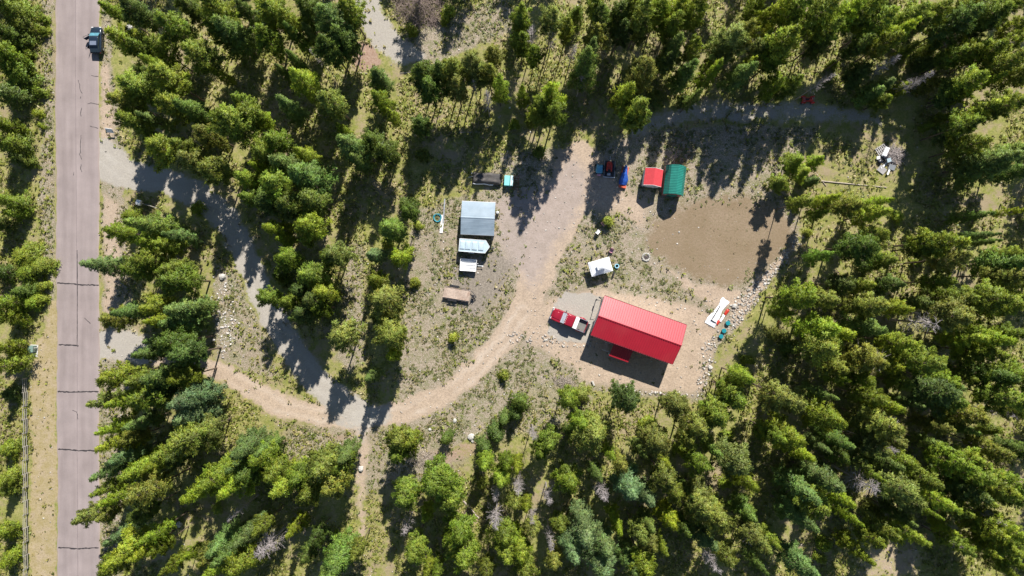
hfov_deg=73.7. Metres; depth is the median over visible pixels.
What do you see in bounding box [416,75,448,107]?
pine tree
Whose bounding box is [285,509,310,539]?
larch tree
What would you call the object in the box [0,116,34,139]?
pine tree
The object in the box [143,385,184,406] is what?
pine tree
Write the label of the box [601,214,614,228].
shrub
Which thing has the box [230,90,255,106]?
pine tree
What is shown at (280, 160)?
fir tree
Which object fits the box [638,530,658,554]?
pine tree
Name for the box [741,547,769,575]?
fir tree
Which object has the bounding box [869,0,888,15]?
pine tree
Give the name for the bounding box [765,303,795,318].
larch tree
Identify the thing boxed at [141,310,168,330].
larch tree
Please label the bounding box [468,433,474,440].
boulder
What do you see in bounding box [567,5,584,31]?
young pine
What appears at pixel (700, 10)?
pine tree
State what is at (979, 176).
fir tree
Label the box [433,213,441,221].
hose coil
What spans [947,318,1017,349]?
larch tree
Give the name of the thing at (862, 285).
pine tree
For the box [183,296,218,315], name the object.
fir tree
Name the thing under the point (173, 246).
larch tree
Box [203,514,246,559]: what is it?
fir tree
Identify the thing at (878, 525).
pine tree
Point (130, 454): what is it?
fir tree
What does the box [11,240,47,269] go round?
pine tree
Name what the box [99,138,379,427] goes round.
gravel driveway
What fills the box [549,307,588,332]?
pickup truck
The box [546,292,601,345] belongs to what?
parking pad
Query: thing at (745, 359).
young pine
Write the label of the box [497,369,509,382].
shrub
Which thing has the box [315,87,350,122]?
pine tree
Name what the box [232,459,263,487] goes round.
pine tree
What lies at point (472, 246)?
cargo trailer
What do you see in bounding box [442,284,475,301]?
flatbed trailer
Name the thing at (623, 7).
pine tree
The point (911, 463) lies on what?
pine tree
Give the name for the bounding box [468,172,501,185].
covered trailer
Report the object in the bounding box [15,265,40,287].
pine tree
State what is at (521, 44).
pine tree
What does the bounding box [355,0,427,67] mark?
clearing track
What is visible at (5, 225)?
young pine
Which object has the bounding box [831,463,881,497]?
dead tree
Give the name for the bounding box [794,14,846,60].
pine tree
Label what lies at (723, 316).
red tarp
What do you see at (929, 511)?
larch tree
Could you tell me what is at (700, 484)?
pine tree
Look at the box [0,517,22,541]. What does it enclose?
pine tree
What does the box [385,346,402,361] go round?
larch tree
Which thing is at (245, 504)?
dead tree
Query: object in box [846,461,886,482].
larch tree
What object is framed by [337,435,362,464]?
fir tree
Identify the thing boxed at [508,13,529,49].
fir tree
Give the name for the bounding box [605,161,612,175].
red mower
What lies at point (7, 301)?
pine tree
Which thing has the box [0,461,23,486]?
pine tree
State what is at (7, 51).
pine tree
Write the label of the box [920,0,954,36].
pine tree
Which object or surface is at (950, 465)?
pine tree
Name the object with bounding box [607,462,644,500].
fir tree
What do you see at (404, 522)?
dead tree
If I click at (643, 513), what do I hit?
fir tree
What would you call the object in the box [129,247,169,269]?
pine tree
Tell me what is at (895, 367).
larch tree
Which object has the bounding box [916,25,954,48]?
larch tree
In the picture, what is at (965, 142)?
pine tree
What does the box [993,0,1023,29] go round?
pine tree
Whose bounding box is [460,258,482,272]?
utility trailer
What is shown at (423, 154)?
young pine
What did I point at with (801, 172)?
larch tree
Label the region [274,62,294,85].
fir tree
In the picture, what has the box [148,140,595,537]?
dirt track
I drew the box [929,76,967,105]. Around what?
pine tree
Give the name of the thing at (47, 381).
verge straw
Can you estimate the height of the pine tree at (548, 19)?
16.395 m
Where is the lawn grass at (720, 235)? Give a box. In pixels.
[643,207,796,276]
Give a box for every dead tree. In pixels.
[226,494,258,521]
[254,524,287,557]
[309,48,329,71]
[401,511,414,536]
[471,80,477,99]
[483,88,493,115]
[487,497,503,530]
[491,483,499,501]
[511,474,524,496]
[527,24,537,44]
[527,425,537,440]
[527,505,536,523]
[540,481,554,504]
[544,519,555,551]
[546,27,556,54]
[565,44,576,67]
[592,478,608,501]
[696,541,722,574]
[795,72,835,99]
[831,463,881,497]
[868,55,901,78]
[885,308,941,338]
[892,71,934,93]
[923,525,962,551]
[946,436,985,449]
[963,503,1006,526]
[973,403,1017,419]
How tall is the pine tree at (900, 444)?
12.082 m
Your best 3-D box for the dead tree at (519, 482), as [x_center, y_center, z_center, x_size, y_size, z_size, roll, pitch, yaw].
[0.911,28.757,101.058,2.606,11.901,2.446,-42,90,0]
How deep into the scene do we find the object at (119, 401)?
96.63 m
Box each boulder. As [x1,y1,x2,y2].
[176,521,182,527]
[219,274,225,279]
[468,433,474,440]
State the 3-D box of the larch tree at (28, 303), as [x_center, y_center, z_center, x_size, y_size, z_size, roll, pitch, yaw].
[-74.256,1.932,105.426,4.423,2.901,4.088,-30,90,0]
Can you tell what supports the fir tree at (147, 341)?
on the ground at (534, 480)
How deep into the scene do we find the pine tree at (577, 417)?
97.23 m
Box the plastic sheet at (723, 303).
[705,297,728,327]
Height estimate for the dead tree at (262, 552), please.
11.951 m
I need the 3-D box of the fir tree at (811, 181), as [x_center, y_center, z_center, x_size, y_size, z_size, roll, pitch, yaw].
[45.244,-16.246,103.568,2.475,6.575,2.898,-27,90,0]
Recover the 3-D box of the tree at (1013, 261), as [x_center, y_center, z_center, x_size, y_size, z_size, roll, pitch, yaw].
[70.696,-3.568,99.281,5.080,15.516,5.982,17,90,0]
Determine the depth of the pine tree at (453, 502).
95.73 m
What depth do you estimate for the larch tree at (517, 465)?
99.53 m
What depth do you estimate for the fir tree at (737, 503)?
99.82 m
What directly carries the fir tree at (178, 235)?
on the ground at (534, 480)
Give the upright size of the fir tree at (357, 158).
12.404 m
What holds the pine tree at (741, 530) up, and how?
on the ground at (534, 480)
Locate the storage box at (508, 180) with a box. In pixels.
[504,175,512,185]
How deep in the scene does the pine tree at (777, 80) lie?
98.14 m
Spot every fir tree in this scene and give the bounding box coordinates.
[78,254,126,277]
[88,453,140,483]
[102,514,152,547]
[104,434,155,466]
[109,298,156,319]
[120,406,171,430]
[122,209,188,236]
[130,344,170,360]
[134,110,179,136]
[137,362,199,389]
[142,333,177,344]
[157,313,211,334]
[160,228,202,248]
[163,294,217,324]
[166,376,228,411]
[171,98,216,126]
[171,396,223,426]
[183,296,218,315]
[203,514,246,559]
[209,13,258,66]
[210,520,256,568]
[224,455,248,474]
[229,424,273,460]
[232,508,272,548]
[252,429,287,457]
[268,152,304,188]
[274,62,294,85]
[275,93,310,128]
[282,20,311,56]
[285,48,307,71]
[287,158,339,194]
[287,315,301,322]
[300,21,321,47]
[320,553,328,575]
[322,525,361,575]
[336,132,373,170]
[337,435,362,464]
[349,152,376,174]
[364,365,384,382]
[366,247,388,264]
[368,65,395,97]
[378,217,409,244]
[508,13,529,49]
[554,526,581,565]
[567,45,599,94]
[567,502,599,549]
[568,497,589,528]
[579,538,620,575]
[582,36,599,67]
[586,458,602,483]
[593,519,614,559]
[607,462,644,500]
[614,536,637,575]
[626,437,647,458]
[633,506,655,533]
[637,475,656,507]
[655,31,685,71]
[665,58,699,96]
[675,477,694,500]
[680,87,703,112]
[689,518,718,552]
[696,434,723,456]
[715,61,758,93]
[724,489,757,522]
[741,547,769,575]
[770,459,822,505]
[770,489,819,533]
[770,534,820,575]
[788,450,846,493]
[797,381,839,400]
[800,174,819,189]
[803,431,832,453]
[808,426,855,449]
[839,310,889,336]
[850,83,885,109]
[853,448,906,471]
[864,76,896,93]
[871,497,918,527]
[884,388,925,408]
[905,431,958,453]
[920,55,944,70]
[925,412,981,435]
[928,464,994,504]
[929,124,957,150]
[941,210,997,225]
[942,148,1023,182]
[942,162,1012,191]
[952,231,1002,242]
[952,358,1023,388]
[953,140,1023,175]
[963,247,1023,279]
[968,237,1002,247]
[981,161,1023,187]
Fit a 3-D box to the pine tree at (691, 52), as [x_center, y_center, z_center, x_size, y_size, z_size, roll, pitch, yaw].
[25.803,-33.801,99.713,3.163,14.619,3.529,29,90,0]
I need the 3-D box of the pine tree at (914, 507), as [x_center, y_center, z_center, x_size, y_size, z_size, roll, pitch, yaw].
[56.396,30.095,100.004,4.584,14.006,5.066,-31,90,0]
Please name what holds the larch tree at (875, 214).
on the ground at (534, 480)
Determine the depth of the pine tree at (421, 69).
95.64 m
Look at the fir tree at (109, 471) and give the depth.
96.77 m
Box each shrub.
[21,49,37,59]
[31,108,46,119]
[32,85,50,98]
[34,24,52,36]
[34,291,51,307]
[35,279,53,291]
[36,11,52,25]
[37,121,46,129]
[190,200,208,217]
[211,500,222,514]
[405,22,420,37]
[408,276,421,289]
[413,221,423,230]
[440,3,456,22]
[440,16,448,26]
[447,332,460,343]
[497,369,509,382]
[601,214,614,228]
[636,413,656,429]
[717,427,734,440]
[717,475,732,490]
[802,229,812,237]
[812,550,826,564]
[813,533,833,552]
[825,59,838,72]
[890,209,904,224]
[909,258,923,266]
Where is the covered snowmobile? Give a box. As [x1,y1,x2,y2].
[619,166,628,188]
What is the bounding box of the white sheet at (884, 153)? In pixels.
[881,146,889,155]
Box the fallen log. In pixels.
[821,180,886,187]
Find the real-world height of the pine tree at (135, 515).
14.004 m
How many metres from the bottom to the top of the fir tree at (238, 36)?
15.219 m
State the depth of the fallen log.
106.51 m
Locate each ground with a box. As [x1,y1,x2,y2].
[0,0,1023,575]
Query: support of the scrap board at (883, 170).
on the ground at (534, 480)
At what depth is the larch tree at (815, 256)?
99.23 m
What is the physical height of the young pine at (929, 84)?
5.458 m
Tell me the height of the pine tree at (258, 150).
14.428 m
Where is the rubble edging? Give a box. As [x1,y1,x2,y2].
[508,234,803,399]
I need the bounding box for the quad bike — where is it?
[801,96,814,103]
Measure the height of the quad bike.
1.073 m
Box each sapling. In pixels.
[439,428,456,445]
[473,434,493,452]
[484,416,504,443]
[497,406,511,424]
[504,392,530,416]
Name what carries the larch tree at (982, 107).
on the ground at (534, 480)
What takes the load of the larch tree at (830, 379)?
on the ground at (534, 480)
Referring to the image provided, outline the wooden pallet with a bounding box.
[874,144,885,155]
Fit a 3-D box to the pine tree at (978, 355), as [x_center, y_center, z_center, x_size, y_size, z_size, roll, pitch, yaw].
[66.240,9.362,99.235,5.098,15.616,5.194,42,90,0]
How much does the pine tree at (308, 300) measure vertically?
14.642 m
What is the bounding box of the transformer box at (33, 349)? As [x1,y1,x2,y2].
[27,344,38,356]
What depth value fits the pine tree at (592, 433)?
95.77 m
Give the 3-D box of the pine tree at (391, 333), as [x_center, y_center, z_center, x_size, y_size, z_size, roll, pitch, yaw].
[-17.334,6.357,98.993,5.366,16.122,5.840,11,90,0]
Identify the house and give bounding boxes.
[590,295,686,363]
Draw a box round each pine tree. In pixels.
[0,0,42,26]
[0,18,39,52]
[0,39,33,74]
[0,56,45,100]
[0,80,37,110]
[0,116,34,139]
[0,125,34,160]
[0,189,32,215]
[0,293,27,316]
[0,303,33,329]
[0,338,29,356]
[0,348,38,375]
[0,385,24,405]
[0,436,25,462]
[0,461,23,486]
[0,475,26,498]
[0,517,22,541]
[0,542,25,568]
[3,14,44,42]
[7,151,32,171]
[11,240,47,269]
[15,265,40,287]
[17,76,41,89]
[20,152,41,168]
[30,255,60,280]
[70,499,105,528]
[85,387,126,409]
[94,500,129,525]
[95,359,158,393]
[95,553,138,575]
[97,0,151,35]
[97,304,151,333]
[103,88,165,118]
[103,220,142,245]
[104,23,156,67]
[113,105,168,141]
[114,67,160,111]
[117,425,164,448]
[118,0,169,33]
[119,255,159,282]
[122,467,189,512]
[123,364,156,393]
[125,37,159,58]
[125,384,175,412]
[125,493,175,523]
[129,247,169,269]
[142,33,192,71]
[143,133,179,173]
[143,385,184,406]
[146,59,204,101]
[146,526,188,558]
[149,439,186,468]
[151,323,213,355]
[152,10,198,50]
[152,88,200,127]
[153,262,210,297]
[157,257,201,277]
[157,541,199,575]
[163,450,196,472]
[164,412,216,456]
[166,336,221,368]
[166,360,216,388]
[167,136,203,159]
[173,0,203,21]
[176,148,210,178]
[178,0,207,28]
[179,37,226,77]
[185,412,230,449]
[191,122,233,152]
[194,0,240,26]
[195,539,216,568]
[196,155,235,186]
[201,18,233,47]
[204,102,259,150]
[221,536,267,575]
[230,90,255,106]
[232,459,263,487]
[234,0,262,25]
[236,96,269,133]
[237,188,258,208]
[245,438,284,472]
[249,137,278,166]
[249,505,284,537]
[250,187,282,217]
[252,0,293,32]
[252,22,290,63]
[255,166,298,203]
[255,285,283,309]
[258,127,296,154]
[261,453,295,484]
[273,244,307,274]
[274,6,304,39]
[274,190,310,220]
[277,290,301,313]
[281,456,311,489]
[289,282,309,299]
[290,183,332,216]
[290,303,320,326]
[292,210,332,248]
[295,0,322,31]
[295,476,324,506]
[296,260,336,290]
[297,541,318,566]
[302,288,329,309]
[305,442,342,482]
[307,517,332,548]
[310,301,335,318]
[311,32,352,72]
[313,2,360,42]
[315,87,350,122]
[319,244,338,266]
[320,470,354,499]
[324,240,358,270]
[326,22,362,63]
[326,316,367,353]
[330,451,356,475]
[337,0,367,38]
[346,527,370,562]
[359,127,385,150]
[366,269,387,289]
[367,278,404,321]
[370,311,398,325]
[371,137,401,169]
[371,314,410,352]
[384,422,419,454]
[387,445,417,465]
[390,473,423,511]
[400,199,421,223]
[402,426,423,455]
[404,523,432,565]
[407,58,440,95]
[410,113,432,138]
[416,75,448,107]
[417,451,459,502]
[430,58,447,92]
[432,476,466,515]
[434,465,459,497]
[440,56,468,85]
[441,528,464,553]
[442,511,478,547]
[442,534,481,574]
[445,70,470,106]
[460,48,489,85]
[465,63,486,94]
[477,63,497,93]
[477,545,496,575]
[482,43,506,69]
[484,512,518,548]
[494,536,518,565]
[497,449,514,471]
[504,489,524,512]
[507,0,532,33]
[509,29,532,64]
[511,526,532,566]
[512,551,540,575]
[521,510,542,537]
[525,43,546,75]
[527,93,550,127]
[529,435,551,460]
[538,4,565,49]
[538,423,562,451]
[539,92,568,132]
[543,541,563,570]
[549,458,582,493]
[549,508,569,532]
[555,16,576,50]
[555,384,580,408]
[565,406,588,430]
[567,411,612,457]
[581,22,609,51]
[584,0,603,27]
[589,2,612,33]
[605,0,632,38]
[607,17,633,52]
[608,378,640,414]
[612,450,628,475]
[617,95,652,128]
[618,101,640,133]
[619,0,640,19]
[623,55,657,96]
[626,0,663,49]
[626,511,649,545]
[627,55,643,75]
[627,537,657,575]
[629,19,647,50]
[631,108,650,134]
[636,422,671,457]
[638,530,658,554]
[647,0,670,36]
[647,459,677,492]
[653,51,676,77]
[656,9,690,50]
[656,388,689,424]
[659,481,685,505]
[660,0,695,30]
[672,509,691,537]
[673,425,695,449]
[677,33,706,70]
[677,410,710,441]
[680,478,717,523]
[681,446,714,477]
[683,0,708,32]
[684,474,712,502]
[694,490,736,537]
[697,393,736,430]
[702,44,730,72]
[704,21,750,64]
[709,432,753,479]
[709,539,740,567]
[712,379,738,398]
[714,376,747,410]
[724,511,764,552]
[730,17,760,51]
[735,0,765,22]
[739,524,772,558]
[746,32,771,62]
[748,41,789,80]
[749,419,787,444]
[751,71,785,104]
[752,378,796,413]
[756,23,803,65]
[765,171,790,195]
[765,277,819,311]
[766,73,804,104]
[774,0,814,30]
[776,192,814,213]
[782,387,807,414]
[787,482,832,521]
[790,330,844,368]
[791,0,841,45]
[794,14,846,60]
[795,34,832,65]
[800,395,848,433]
[809,352,850,381]
[811,286,841,312]
[814,272,856,296]
[820,188,864,218]
[822,442,850,466]
[825,229,882,266]
[826,32,876,69]
[829,444,870,470]
[834,407,873,435]
[836,291,890,319]
[836,384,890,408]
[836,429,893,457]
[837,0,881,36]
[837,513,888,549]
[839,3,900,49]
[839,337,890,374]
[840,59,874,85]
[840,72,863,94]
[840,403,904,447]
[841,223,890,249]
[844,506,901,541]
[846,371,876,389]
[847,276,876,294]
[853,30,905,63]
[857,331,919,361]
[860,464,924,506]
[861,251,898,269]
[863,92,892,112]
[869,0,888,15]
[872,372,915,392]
[873,273,906,296]
[874,429,909,449]
[878,0,936,37]
[878,446,918,475]
[883,340,948,376]
[885,491,928,520]
[886,292,933,310]
[893,226,972,258]
[893,234,945,258]
[898,373,968,419]
[898,412,956,434]
[900,15,932,44]
[901,440,979,477]
[903,244,975,275]
[903,369,961,389]
[904,461,944,489]
[906,268,959,291]
[908,293,977,334]
[912,390,969,414]
[914,285,980,305]
[919,489,975,520]
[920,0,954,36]
[920,108,985,141]
[921,0,986,49]
[921,43,969,73]
[921,525,977,557]
[925,88,959,111]
[927,63,989,103]
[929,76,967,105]
[929,133,993,162]
[930,475,998,509]
[931,459,999,485]
[933,37,983,70]
[939,343,1010,371]
[939,364,979,385]
[940,396,991,426]
[942,13,1001,47]
[943,0,1014,41]
[943,444,986,470]
[944,431,1017,466]
[948,35,1009,73]
[949,0,980,11]
[953,506,1010,541]
[956,265,1023,293]
[957,358,1023,391]
[960,37,993,63]
[960,277,1015,317]
[962,379,1023,414]
[962,468,1023,502]
[968,43,1023,79]
[968,504,1013,525]
[972,398,1023,421]
[973,88,1023,125]
[973,245,1023,264]
[973,291,1023,321]
[975,281,1023,289]
[977,64,1023,96]
[977,536,1023,558]
[983,554,1023,570]
[986,320,1023,343]
[986,463,1023,502]
[988,489,1023,507]
[991,434,1023,459]
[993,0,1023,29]
[993,15,1023,37]
[994,29,1023,57]
[1004,288,1023,304]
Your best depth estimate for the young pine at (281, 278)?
104.42 m
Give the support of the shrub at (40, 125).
on the ground at (534, 480)
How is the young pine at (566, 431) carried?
on the ground at (534, 480)
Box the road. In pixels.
[55,0,99,575]
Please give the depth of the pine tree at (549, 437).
96.73 m
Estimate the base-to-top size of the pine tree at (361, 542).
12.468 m
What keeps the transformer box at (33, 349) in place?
on the ground at (534, 480)
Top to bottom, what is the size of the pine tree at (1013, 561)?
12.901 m
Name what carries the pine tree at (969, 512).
on the ground at (534, 480)
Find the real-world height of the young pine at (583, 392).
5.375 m
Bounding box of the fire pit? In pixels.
[642,252,650,261]
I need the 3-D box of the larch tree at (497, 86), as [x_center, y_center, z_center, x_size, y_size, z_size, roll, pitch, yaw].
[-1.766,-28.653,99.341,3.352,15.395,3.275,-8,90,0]
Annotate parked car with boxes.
[84,27,104,53]
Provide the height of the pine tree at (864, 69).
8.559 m
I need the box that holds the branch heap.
[880,140,908,168]
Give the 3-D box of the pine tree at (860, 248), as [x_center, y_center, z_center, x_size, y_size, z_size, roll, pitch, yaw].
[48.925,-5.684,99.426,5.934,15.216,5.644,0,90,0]
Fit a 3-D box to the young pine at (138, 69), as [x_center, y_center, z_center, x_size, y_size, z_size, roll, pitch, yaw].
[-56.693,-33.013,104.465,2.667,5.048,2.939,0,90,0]
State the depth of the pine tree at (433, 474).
94.06 m
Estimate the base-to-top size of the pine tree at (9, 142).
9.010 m
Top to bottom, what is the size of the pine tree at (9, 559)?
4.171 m
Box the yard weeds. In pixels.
[32,0,921,575]
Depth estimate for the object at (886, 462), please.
97.23 m
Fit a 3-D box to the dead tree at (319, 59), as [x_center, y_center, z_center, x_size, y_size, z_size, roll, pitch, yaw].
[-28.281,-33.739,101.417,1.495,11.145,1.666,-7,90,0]
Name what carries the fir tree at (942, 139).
on the ground at (534, 480)
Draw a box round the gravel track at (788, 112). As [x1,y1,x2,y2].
[626,98,885,139]
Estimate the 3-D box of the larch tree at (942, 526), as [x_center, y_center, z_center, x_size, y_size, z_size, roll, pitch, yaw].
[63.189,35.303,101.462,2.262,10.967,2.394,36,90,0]
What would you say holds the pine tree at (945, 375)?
on the ground at (534, 480)
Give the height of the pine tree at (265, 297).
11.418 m
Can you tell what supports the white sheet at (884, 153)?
on the branch heap
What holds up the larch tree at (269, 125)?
on the ground at (534, 480)
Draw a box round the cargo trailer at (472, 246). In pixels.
[459,238,493,253]
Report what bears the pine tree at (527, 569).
on the ground at (534, 480)
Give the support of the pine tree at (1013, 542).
on the ground at (534, 480)
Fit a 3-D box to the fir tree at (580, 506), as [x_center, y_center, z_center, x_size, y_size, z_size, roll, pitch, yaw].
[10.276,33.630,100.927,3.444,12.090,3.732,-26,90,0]
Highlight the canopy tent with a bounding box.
[587,257,612,276]
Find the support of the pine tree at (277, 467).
on the ground at (534, 480)
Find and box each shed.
[461,201,495,235]
[641,167,662,187]
[661,164,686,196]
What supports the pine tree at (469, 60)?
on the ground at (534, 480)
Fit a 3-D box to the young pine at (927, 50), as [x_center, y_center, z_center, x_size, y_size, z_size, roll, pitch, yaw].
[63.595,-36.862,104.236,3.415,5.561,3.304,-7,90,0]
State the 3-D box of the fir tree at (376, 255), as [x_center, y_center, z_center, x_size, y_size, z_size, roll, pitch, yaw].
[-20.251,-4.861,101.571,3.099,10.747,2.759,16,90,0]
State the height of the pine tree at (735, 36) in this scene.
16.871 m
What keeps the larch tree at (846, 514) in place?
on the ground at (534, 480)
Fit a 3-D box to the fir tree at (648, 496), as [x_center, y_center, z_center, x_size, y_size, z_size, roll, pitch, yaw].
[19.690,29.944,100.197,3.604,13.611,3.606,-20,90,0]
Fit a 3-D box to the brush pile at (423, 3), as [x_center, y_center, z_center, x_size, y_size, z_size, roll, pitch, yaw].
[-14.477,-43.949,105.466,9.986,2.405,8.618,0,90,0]
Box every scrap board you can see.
[877,165,886,173]
[888,164,895,169]
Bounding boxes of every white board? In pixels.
[439,215,443,232]
[443,199,445,222]
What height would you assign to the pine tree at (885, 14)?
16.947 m
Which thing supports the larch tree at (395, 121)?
on the ground at (534, 480)
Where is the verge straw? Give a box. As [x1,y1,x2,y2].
[24,19,113,575]
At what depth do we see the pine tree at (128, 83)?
95.72 m
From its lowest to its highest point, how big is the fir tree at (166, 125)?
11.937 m
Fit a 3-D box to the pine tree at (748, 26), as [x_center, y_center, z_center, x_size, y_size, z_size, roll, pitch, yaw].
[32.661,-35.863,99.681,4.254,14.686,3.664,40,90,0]
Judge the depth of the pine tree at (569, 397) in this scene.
97.57 m
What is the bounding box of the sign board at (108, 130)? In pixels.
[105,128,115,132]
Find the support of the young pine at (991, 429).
on the ground at (534, 480)
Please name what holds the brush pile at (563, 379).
on the ground at (534, 480)
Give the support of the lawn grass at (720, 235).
on the dirt patch at (770, 238)
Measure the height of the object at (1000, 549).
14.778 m
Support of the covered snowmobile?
on the ground at (534, 480)
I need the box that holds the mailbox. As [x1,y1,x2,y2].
[135,200,141,205]
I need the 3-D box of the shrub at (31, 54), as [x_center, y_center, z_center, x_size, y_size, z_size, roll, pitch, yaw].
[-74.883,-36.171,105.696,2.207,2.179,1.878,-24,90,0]
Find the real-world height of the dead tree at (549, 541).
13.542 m
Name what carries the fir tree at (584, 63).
on the ground at (534, 480)
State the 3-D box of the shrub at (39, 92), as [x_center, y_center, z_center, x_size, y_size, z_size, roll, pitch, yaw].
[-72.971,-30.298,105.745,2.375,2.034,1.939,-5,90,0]
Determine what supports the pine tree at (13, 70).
on the ground at (534, 480)
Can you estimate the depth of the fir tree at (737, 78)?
98.76 m
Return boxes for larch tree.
[22,288,45,311]
[88,472,133,498]
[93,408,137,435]
[93,478,142,509]
[94,427,151,453]
[100,522,153,572]
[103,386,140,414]
[116,444,165,481]
[125,529,175,563]
[127,227,174,258]
[133,511,187,547]
[136,291,179,317]
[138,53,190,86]
[138,449,166,473]
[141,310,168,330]
[150,236,193,256]
[176,535,212,564]
[179,465,230,504]
[193,450,239,493]
[202,552,248,575]
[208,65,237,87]
[215,463,263,502]
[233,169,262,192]
[247,159,268,175]
[252,111,278,130]
[261,219,295,240]
[268,456,307,499]
[275,230,300,246]
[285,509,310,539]
[287,66,326,104]
[292,145,322,167]
[312,280,341,303]
[334,122,353,137]
[370,89,396,116]
[385,107,402,126]
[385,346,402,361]
[387,243,414,269]
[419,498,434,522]
[422,553,435,575]
[431,550,446,575]
[475,449,495,471]
[489,72,510,105]
[491,464,512,487]
[510,452,523,475]
[511,517,522,544]
[515,84,531,108]
[518,492,533,512]
[524,108,540,129]
[539,80,569,106]
[600,438,616,460]
[603,501,619,522]
[607,517,623,535]
[608,81,637,116]
[649,497,678,530]
[652,528,669,557]
[657,451,671,469]
[691,57,723,93]
[721,362,755,387]
[732,472,759,493]
[733,54,758,70]
[750,7,772,37]
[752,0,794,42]
[757,410,808,451]
[759,521,782,551]
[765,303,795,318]
[777,150,804,172]
[778,443,816,462]
[779,310,841,343]
[783,162,810,185]
[798,207,829,223]
[798,248,834,268]
[805,154,824,171]
[808,0,867,45]
[809,192,842,209]
[813,370,851,385]
[816,486,856,508]
[827,503,865,526]
[828,527,876,566]
[831,320,856,342]
[843,204,893,228]
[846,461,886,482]
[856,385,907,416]
[859,195,895,214]
[860,15,922,57]
[871,353,905,376]
[879,296,915,320]
[884,516,931,547]
[886,81,911,98]
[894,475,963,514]
[915,123,935,134]
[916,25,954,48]
[918,513,961,537]
[921,507,945,520]
[925,326,991,357]
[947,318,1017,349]
[948,96,1009,128]
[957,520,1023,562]
[958,526,1002,560]
[963,71,1007,98]
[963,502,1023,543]
[971,551,1017,575]
[987,206,1023,217]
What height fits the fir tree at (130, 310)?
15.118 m
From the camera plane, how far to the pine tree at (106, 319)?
97.14 m
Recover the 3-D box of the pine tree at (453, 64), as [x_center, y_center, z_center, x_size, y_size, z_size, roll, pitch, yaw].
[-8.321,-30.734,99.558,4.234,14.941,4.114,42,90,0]
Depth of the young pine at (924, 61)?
104.51 m
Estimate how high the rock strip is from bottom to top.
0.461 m
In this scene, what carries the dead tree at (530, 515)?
on the ground at (534, 480)
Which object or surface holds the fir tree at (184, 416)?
on the ground at (534, 480)
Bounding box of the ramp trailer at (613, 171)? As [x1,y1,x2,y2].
[603,156,615,177]
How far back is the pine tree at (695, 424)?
96.57 m
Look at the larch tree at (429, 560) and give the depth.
101.78 m
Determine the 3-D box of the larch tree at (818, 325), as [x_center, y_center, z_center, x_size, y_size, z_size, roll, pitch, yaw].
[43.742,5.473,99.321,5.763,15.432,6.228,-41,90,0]
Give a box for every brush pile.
[388,0,450,32]
[406,449,442,469]
[426,15,440,28]
[552,371,574,388]
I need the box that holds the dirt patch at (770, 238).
[646,195,793,287]
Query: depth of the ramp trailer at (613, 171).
106.52 m
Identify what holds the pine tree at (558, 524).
on the ground at (534, 480)
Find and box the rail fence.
[22,378,28,575]
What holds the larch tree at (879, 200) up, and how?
on the ground at (534, 480)
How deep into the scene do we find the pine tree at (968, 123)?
96.35 m
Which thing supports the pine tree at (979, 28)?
on the ground at (534, 480)
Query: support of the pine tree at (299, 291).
on the ground at (534, 480)
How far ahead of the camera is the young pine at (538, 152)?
104.92 m
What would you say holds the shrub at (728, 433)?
on the ground at (534, 480)
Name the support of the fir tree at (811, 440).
on the ground at (534, 480)
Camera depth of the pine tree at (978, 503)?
95.47 m
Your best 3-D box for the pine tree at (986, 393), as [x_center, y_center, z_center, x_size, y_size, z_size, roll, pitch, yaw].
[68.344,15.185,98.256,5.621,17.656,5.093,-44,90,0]
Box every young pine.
[0,217,23,234]
[0,264,17,285]
[1,204,34,223]
[9,280,43,299]
[120,205,143,228]
[131,64,153,81]
[272,270,295,287]
[379,237,396,249]
[397,194,413,209]
[414,147,433,163]
[476,475,489,489]
[505,405,521,420]
[508,118,520,129]
[531,145,546,160]
[559,421,576,438]
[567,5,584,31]
[574,382,592,402]
[646,89,663,111]
[671,439,688,456]
[674,93,686,109]
[738,354,754,366]
[763,324,789,341]
[775,338,802,358]
[853,260,881,277]
[859,496,884,520]
[891,39,920,61]
[908,54,933,72]
[912,40,938,58]
[912,76,941,96]
[919,288,941,295]
[927,111,951,129]
[974,422,1004,437]
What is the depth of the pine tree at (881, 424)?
93.43 m
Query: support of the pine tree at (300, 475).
on the ground at (534, 480)
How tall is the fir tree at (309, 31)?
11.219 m
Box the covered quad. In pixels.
[594,164,604,175]
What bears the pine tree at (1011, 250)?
on the ground at (534, 480)
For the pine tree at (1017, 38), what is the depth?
95.99 m
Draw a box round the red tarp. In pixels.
[716,309,729,325]
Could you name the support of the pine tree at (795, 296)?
on the ground at (534, 480)
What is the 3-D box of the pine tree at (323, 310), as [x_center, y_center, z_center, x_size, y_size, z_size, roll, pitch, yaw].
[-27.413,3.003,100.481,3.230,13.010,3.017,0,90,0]
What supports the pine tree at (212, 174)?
on the ground at (534, 480)
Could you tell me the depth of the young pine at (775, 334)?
104.36 m
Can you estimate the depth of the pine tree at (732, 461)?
95.84 m
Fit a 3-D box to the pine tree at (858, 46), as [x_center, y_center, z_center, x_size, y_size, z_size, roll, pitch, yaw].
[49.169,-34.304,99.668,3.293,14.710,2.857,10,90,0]
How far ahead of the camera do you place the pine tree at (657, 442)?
96.00 m
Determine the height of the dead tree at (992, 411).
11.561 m
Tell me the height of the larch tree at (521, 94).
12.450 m
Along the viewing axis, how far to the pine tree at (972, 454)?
95.53 m
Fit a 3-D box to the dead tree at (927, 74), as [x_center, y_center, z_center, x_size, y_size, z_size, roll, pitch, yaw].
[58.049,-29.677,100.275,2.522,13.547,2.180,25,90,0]

